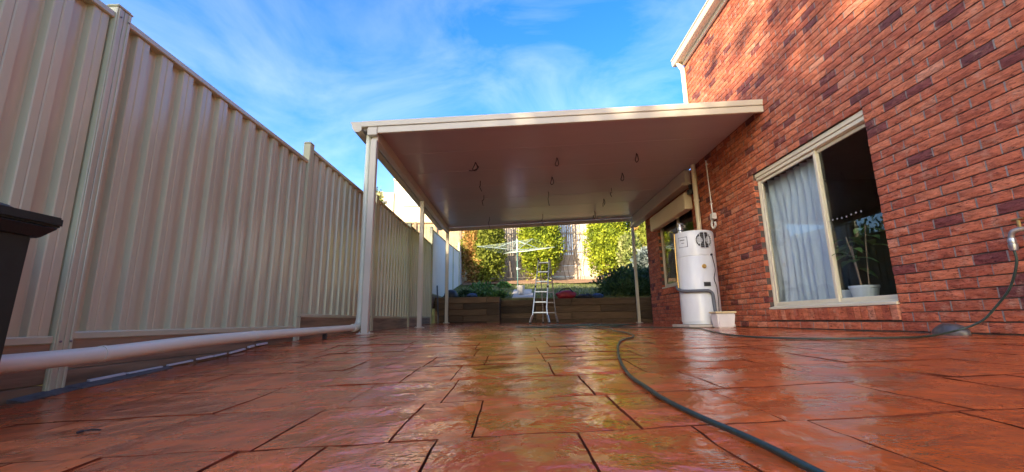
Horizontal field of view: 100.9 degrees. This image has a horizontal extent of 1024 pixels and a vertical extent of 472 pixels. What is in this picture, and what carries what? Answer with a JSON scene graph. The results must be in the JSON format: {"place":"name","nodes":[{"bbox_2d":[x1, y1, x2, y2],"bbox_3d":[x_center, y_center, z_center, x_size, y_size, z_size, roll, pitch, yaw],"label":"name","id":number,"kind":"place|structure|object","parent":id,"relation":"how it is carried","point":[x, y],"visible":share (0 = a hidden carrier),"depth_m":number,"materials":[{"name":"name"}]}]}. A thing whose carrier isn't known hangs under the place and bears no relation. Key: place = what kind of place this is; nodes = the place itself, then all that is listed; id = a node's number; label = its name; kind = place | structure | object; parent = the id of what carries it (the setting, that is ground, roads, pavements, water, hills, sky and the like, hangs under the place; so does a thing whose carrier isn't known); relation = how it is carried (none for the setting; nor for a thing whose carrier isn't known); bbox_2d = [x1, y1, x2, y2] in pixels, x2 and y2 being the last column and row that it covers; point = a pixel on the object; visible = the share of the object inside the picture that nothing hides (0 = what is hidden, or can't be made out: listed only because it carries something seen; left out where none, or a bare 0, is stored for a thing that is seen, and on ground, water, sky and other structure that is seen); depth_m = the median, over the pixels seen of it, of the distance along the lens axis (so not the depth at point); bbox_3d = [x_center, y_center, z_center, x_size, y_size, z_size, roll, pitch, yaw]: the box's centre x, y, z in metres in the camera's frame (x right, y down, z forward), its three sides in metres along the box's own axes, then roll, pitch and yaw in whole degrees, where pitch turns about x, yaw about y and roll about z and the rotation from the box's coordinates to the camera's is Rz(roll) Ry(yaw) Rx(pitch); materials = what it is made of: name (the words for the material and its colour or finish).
{"place":"outdoors","nodes":[
{"label":"outdoors","id":0,"kind":"place"},
{"bbox_2d":[100,0,706,276],"label":"sky","id":1,"kind":"structure","parent":0,"point":[305,70],"materials":[{"name":"blue"}]},
{"bbox_2d":[0,323,1023,471],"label":"patio paving","id":2,"kind":"structure","parent":0,"point":[471,397],"depth_m":1.44,"materials":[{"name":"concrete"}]},
{"bbox_2d":[0,202,62,360],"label":"wheelie bin","id":3,"kind":"object","parent":2,"relation":"on","point":[19,228],"visible":1,"depth_m":1.55,"materials":[{"name":"black plastic"}]},
{"bbox_2d":[76,429,101,433],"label":"twig","id":4,"kind":"object","parent":2,"relation":"on","point":[80,431],"visible":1,"depth_m":1.38,"materials":[{"name":"wood"}]},
{"bbox_2d":[6,366,173,403],"bbox_3d":[-2.282,0.829,2.400,0.112,0.087,0.890,-1,-11,0],"label":"mortar strip","id":5,"kind":"object","parent":2,"relation":"on","point":[46,394],"visible":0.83,"depth_m":2.21,"materials":[{"name":"grey concrete"}]},
{"bbox_2d":[87,342,267,381],"bbox_3d":[-2.326,0.905,3.166,0.018,0.130,1.682,-1,-11,0],"label":"joint strip","id":6,"kind":"object","parent":2,"relation":"on","point":[118,374],"visible":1,"depth_m":2.91,"materials":[{"name":"white plastic"}]},
{"bbox_2d":[436,285,438,322],"bbox_3d":[-2.133,1.962,12.145,0.043,1.085,0.173,6,-13,-31],"label":"stick","id":7,"kind":"object","parent":2,"relation":"on","point":[437,306],"visible":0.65,"depth_m":12.10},
{"bbox_2d":[529,257,558,323],"bbox_3d":[0.899,1.487,11.652,0.514,1.810,1.024,-8,-13,33],"label":"step ladder","id":8,"kind":"object","parent":2,"relation":"on","point":[541,291],"visible":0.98,"depth_m":11.74,"materials":[{"name":"metal"}]},
{"bbox_2d":[351,99,762,333],"bbox_3d":[0.695,0.315,9.075,5.905,3.201,6.785,-1,-11,0],"label":"patio cover","id":9,"kind":"object","parent":2,"relation":"on","point":[428,164],"visible":0.9,"depth_m":7.46,"materials":[{"name":"metal"}]},
{"bbox_2d":[0,135,371,373],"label":"drain pipe","id":10,"kind":"object","parent":9,"relation":"attached to","point":[19,362],"visible":0.89,"depth_m":2.53,"materials":[{"name":"plastic"}]},
{"bbox_2d":[672,223,735,327],"bbox_3d":[3.081,0.632,7.034,0.721,1.722,0.721,-1,-11,0],"label":"water heater","id":11,"kind":"object","parent":2,"relation":"on","point":[697,287],"visible":0.95,"depth_m":6.80,"materials":[{"name":"metal"}]},
{"bbox_2d":[709,311,736,327],"bbox_3d":[3.178,1.258,6.369,0.304,0.240,0.264,-1,-11,0],"label":"plastic tub","id":12,"kind":"object","parent":2,"relation":"on","point":[723,319],"visible":1,"depth_m":6.26,"materials":[{"name":"white plastic"}]},
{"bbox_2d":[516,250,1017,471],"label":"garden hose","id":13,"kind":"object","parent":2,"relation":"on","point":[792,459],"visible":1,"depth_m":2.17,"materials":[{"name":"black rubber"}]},
{"bbox_2d":[931,323,971,334],"bbox_3d":[3.471,0.769,3.341,0.164,0.157,0.285,-1,-11,0],"label":"stone","id":14,"kind":"object","parent":2,"relation":"on","point":[943,327],"visible":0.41,"depth_m":3.30,"materials":[{"name":"grey stone"}]},
{"bbox_2d":[431,282,650,322],"bbox_3d":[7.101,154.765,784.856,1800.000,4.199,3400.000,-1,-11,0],"label":"ground","id":15,"kind":"structure","parent":0,"point":[507,298],"depth_m":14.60,"materials":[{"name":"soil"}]},
{"bbox_2d":[0,0,466,404],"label":"metal fence","id":16,"kind":"object","parent":15,"relation":"on","point":[178,197],"visible":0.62,"depth_m":2.83,"materials":[{"name":"beige metal"}]},
{"bbox_2d":[376,186,385,203],"bbox_3d":[-8.214,-0.014,25.095,1.501,6.279,1.498,-11,-15,41],"label":"roadside shrub","id":17,"kind":"object","parent":15,"relation":"on","point":[379,193],"visible":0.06,"depth_m":25.50,"materials":[{"name":"green plant"}]},
{"bbox_2d":[405,222,464,249],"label":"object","id":18,"kind":"object","parent":15,"relation":"on","point":[455,237],"visible":0.06,"depth_m":26.47,"materials":[{"name":"wood"}]},
{"bbox_2d":[382,179,523,277],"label":"neighbour house","id":19,"kind":"structure","parent":15,"relation":"on","point":[401,204],"depth_m":28.98,"materials":[{"name":"white plastic"}]},
{"bbox_2d":[403,191,417,206],"bbox_3d":[-6.897,-2.558,29.049,1.200,1.070,0.138,-1,-11,0],"label":"window","id":20,"kind":"structure","parent":19,"relation":"in","point":[408,201],"depth_m":28.97,"materials":[{"name":"white plastic"}]},
{"bbox_2d":[458,289,476,296],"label":"plant","id":21,"kind":"object","parent":15,"relation":"on","point":[464,292],"visible":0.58,"depth_m":13.18,"materials":[{"name":"green plant"}]},
{"bbox_2d":[469,281,494,290],"bbox_3d":[-1.100,1.847,15.136,0.904,0.510,0.802,6,-13,-30],"label":"plant","id":22,"kind":"object","parent":15,"relation":"on","point":[482,285],"visible":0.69,"depth_m":15.01,"materials":[{"name":"green plant"}]},
{"bbox_2d":[475,288,493,296],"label":"plant","id":23,"kind":"object","parent":15,"relation":"on","point":[483,291],"visible":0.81,"depth_m":13.31,"materials":[{"name":"green plant"}]},
{"bbox_2d":[489,290,508,297],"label":"plant","id":24,"kind":"object","parent":15,"relation":"on","point":[500,293],"visible":0.82,"depth_m":13.11,"materials":[{"name":"green plant"}]},
{"bbox_2d":[496,280,511,287],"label":"plant","id":25,"kind":"object","parent":15,"relation":"on","point":[505,284],"visible":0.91,"depth_m":16.44,"materials":[{"name":"green plant"}]},
{"bbox_2d":[477,239,554,284],"bbox_3d":[0.217,1.109,17.111,2.394,2.000,2.394,-6,-12,25],"label":"clothesline","id":26,"kind":"object","parent":15,"relation":"on","point":[517,251],"visible":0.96,"depth_m":17.14,"materials":[{"name":"white metal"}]},
{"bbox_2d":[512,289,531,293],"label":"path slab","id":27,"kind":"structure","parent":15,"relation":"on","point":[525,291],"depth_m":14.76,"materials":[{"name":"concrete"}]},
{"bbox_2d":[512,293,532,297],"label":"path slab","id":28,"kind":"structure","parent":15,"relation":"on","point":[524,295],"depth_m":13.46,"materials":[{"name":"concrete"}]},
{"bbox_2d":[517,285,524,293],"bbox_3d":[0.289,1.766,13.870,0.280,0.270,0.280,-1,-11,0],"label":"bucket","id":29,"kind":"object","parent":28,"relation":"on","point":[520,289],"visible":0.98,"depth_m":13.77,"materials":[{"name":"white plastic"}]},
{"bbox_2d":[462,278,601,284],"bbox_3d":[2.494,2.017,19.168,9.300,0.506,3.372,-1,-11,0],"label":"garden bed","id":30,"kind":"object","parent":15,"relation":"on","point":[533,281],"visible":0.34,"depth_m":18.72,"materials":[{"name":"green plant"}]},
{"bbox_2d":[456,229,508,282],"bbox_3d":[-1.337,0.439,19.193,2.391,4.242,2.038,-1,-11,0],"label":"conifer shrub","id":31,"kind":"object","parent":30,"relation":"on","point":[484,264],"visible":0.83,"depth_m":18.68,"materials":[{"name":"green plant"}]},
{"bbox_2d":[516,225,567,280],"bbox_3d":[1.319,0.124,19.716,2.310,4.349,2.089,-5,-12,19],"label":"conifer","id":32,"kind":"object","parent":30,"relation":"on","point":[547,235],"visible":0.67,"depth_m":19.21,"materials":[{"name":"green plant"}]},
{"bbox_2d":[505,224,582,278],"bbox_3d":[1.527,0.649,20.416,3.820,2.958,0.112,-1,-11,0],"label":"bare vine","id":33,"kind":"object","parent":30,"relation":"on","point":[565,253],"visible":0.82,"depth_m":20.39,"materials":[{"name":"brown plant"}]},
{"bbox_2d":[582,222,630,277],"bbox_3d":[4.464,-0.213,19.906,2.405,4.819,1.927,-1,-11,0],"label":"cypress","id":34,"kind":"object","parent":30,"relation":"on","point":[601,239],"visible":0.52,"depth_m":19.33,"materials":[{"name":"green plant"}]},
{"bbox_2d":[615,228,642,270],"bbox_3d":[5.118,0.859,18.058,1.437,2.419,1.357,-1,-11,0],"label":"variegated shrub","id":35,"kind":"object","parent":30,"relation":"on","point":[625,253],"visible":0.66,"depth_m":17.86,"materials":[{"name":"green plant"}]},
{"bbox_2d":[626,221,647,264],"bbox_3d":[6.273,0.099,20.159,1.981,4.496,1.838,-1,-11,0],"label":"cypress","id":36,"kind":"object","parent":30,"relation":"on","point":[640,230],"visible":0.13,"depth_m":19.66,"materials":[{"name":"green plant"}]},
{"bbox_2d":[435,297,652,322],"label":"retaining wall","id":37,"kind":"structure","parent":15,"relation":"on","point":[568,310],"depth_m":12.40,"materials":[{"name":"brown wood"}]},
{"bbox_2d":[444,290,457,297],"bbox_3d":[-1.828,1.734,12.703,0.440,0.235,0.440,-1,-11,0],"label":"upturned tub","id":38,"kind":"object","parent":37,"relation":"on","point":[452,293],"visible":0.7,"depth_m":12.55,"materials":[{"name":"plastic"}]},
{"bbox_2d":[467,293,476,296],"bbox_3d":[-1.194,1.792,12.711,0.298,0.156,0.286,-9,-14,37],"label":"plastic sheet","id":39,"kind":"object","parent":37,"relation":"on","point":[472,295],"visible":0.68,"depth_m":12.61,"materials":[{"name":"blue plastic"}]},
{"bbox_2d":[555,288,576,298],"bbox_3d":[1.625,1.746,12.685,0.647,0.362,0.322,-1,-11,0],"label":"duffel bag","id":40,"kind":"object","parent":37,"relation":"on","point":[570,293],"visible":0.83,"depth_m":12.58,"materials":[{"name":"red fabric"}]},
{"bbox_2d":[575,293,592,297],"bbox_3d":[2.175,1.810,12.696,0.567,0.177,0.292,1,-11,-8],"label":"clothes pile","id":41,"kind":"object","parent":37,"relation":"on","point":[587,295],"visible":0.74,"depth_m":12.60,"materials":[{"name":"fabric"}]},
{"bbox_2d":[592,293,603,297],"bbox_3d":[2.566,1.807,12.691,0.362,0.186,0.258,-4,-12,16],"label":"folded cloth","id":42,"kind":"object","parent":37,"relation":"on","point":[596,295],"visible":0.78,"depth_m":12.61,"materials":[{"name":"blue fabric"}]},
{"bbox_2d":[467,223,627,280],"bbox_3d":[3.482,0.585,20.617,11.387,3.397,0.250,-1,-11,0],"label":"paling fence","id":43,"kind":"object","parent":15,"relation":"on","point":[571,239],"visible":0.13,"depth_m":20.52,"materials":[{"name":"beige wood"}]},
{"bbox_2d":[589,263,650,296],"bbox_3d":[3.861,1.623,13.534,2.707,1.532,1.465,-1,-11,0],"label":"dark shrub","id":44,"kind":"object","parent":15,"relation":"on","point":[619,281],"visible":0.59,"depth_m":13.23,"materials":[{"name":"green plant"}]},
{"bbox_2d":[629,246,648,270],"bbox_3d":[5.309,1.213,16.657,1.500,1.704,1.294,-1,-11,0],"label":"grey shrub","id":45,"kind":"object","parent":15,"relation":"on","point":[641,256],"visible":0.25,"depth_m":16.53,"materials":[{"name":"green plant"}]},
{"bbox_2d":[630,0,1023,335],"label":"brick house","id":46,"kind":"structure","parent":15,"relation":"on","point":[901,122],"depth_m":4.40,"materials":[{"name":"brick"}]},
{"bbox_2d":[660,218,679,288],"bbox_3d":[3.697,0.230,9.424,0.149,1.730,2.074,-1,-11,0],"label":"window","id":47,"kind":"structure","parent":46,"relation":"in","point":[667,285],"depth_m":10.32,"materials":[{"name":"beige metal"}]},
{"bbox_2d":[764,159,835,304],"bbox_3d":[3.854,0.009,5.786,0.134,1.818,1.258,-1,-11,0],"label":"curtain","id":48,"kind":"object","parent":46,"relation":"hanging from","point":[801,256],"visible":0.81,"depth_m":5.66,"materials":[{"name":"white fabric"}]},
{"bbox_2d":[755,110,899,309],"bbox_3d":[3.666,-0.140,5.144,0.149,1.988,2.034,-1,-11,0],"label":"window","id":49,"kind":"structure","parent":46,"relation":"in","point":[855,123],"depth_m":5.03,"materials":[{"name":"beige metal"}]},
{"bbox_2d":[842,290,851,297],"bbox_3d":[3.937,0.710,4.921,0.214,0.160,0.214,-1,-11,0],"label":"flower pot","id":50,"kind":"object","parent":46,"relation":"on","point":[846,294],"visible":0.28,"depth_m":4.87,"materials":[{"name":"white ceramic"}]},
{"bbox_2d":[848,285,880,296],"bbox_3d":[3.884,0.641,4.650,0.275,0.190,0.275,-1,-11,0],"label":"flower pot","id":51,"kind":"object","parent":46,"relation":"on","point":[863,290],"visible":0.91,"depth_m":4.56,"materials":[{"name":"white ceramic"}]},
{"bbox_2d":[832,224,887,284],"bbox_3d":[3.881,0.247,4.747,0.451,0.722,0.650,-1,-11,0],"label":"house plant","id":52,"kind":"object","parent":51,"relation":"on","point":[845,249],"visible":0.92,"depth_m":4.75,"materials":[{"name":"green plant"}]},
{"bbox_2d":[1007,217,1023,250],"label":"garden tap","id":53,"kind":"object","parent":46,"relation":"attached to","point":[1012,244],"visible":1,"depth_m":2.92,"materials":[{"name":"metal"}]}
]}

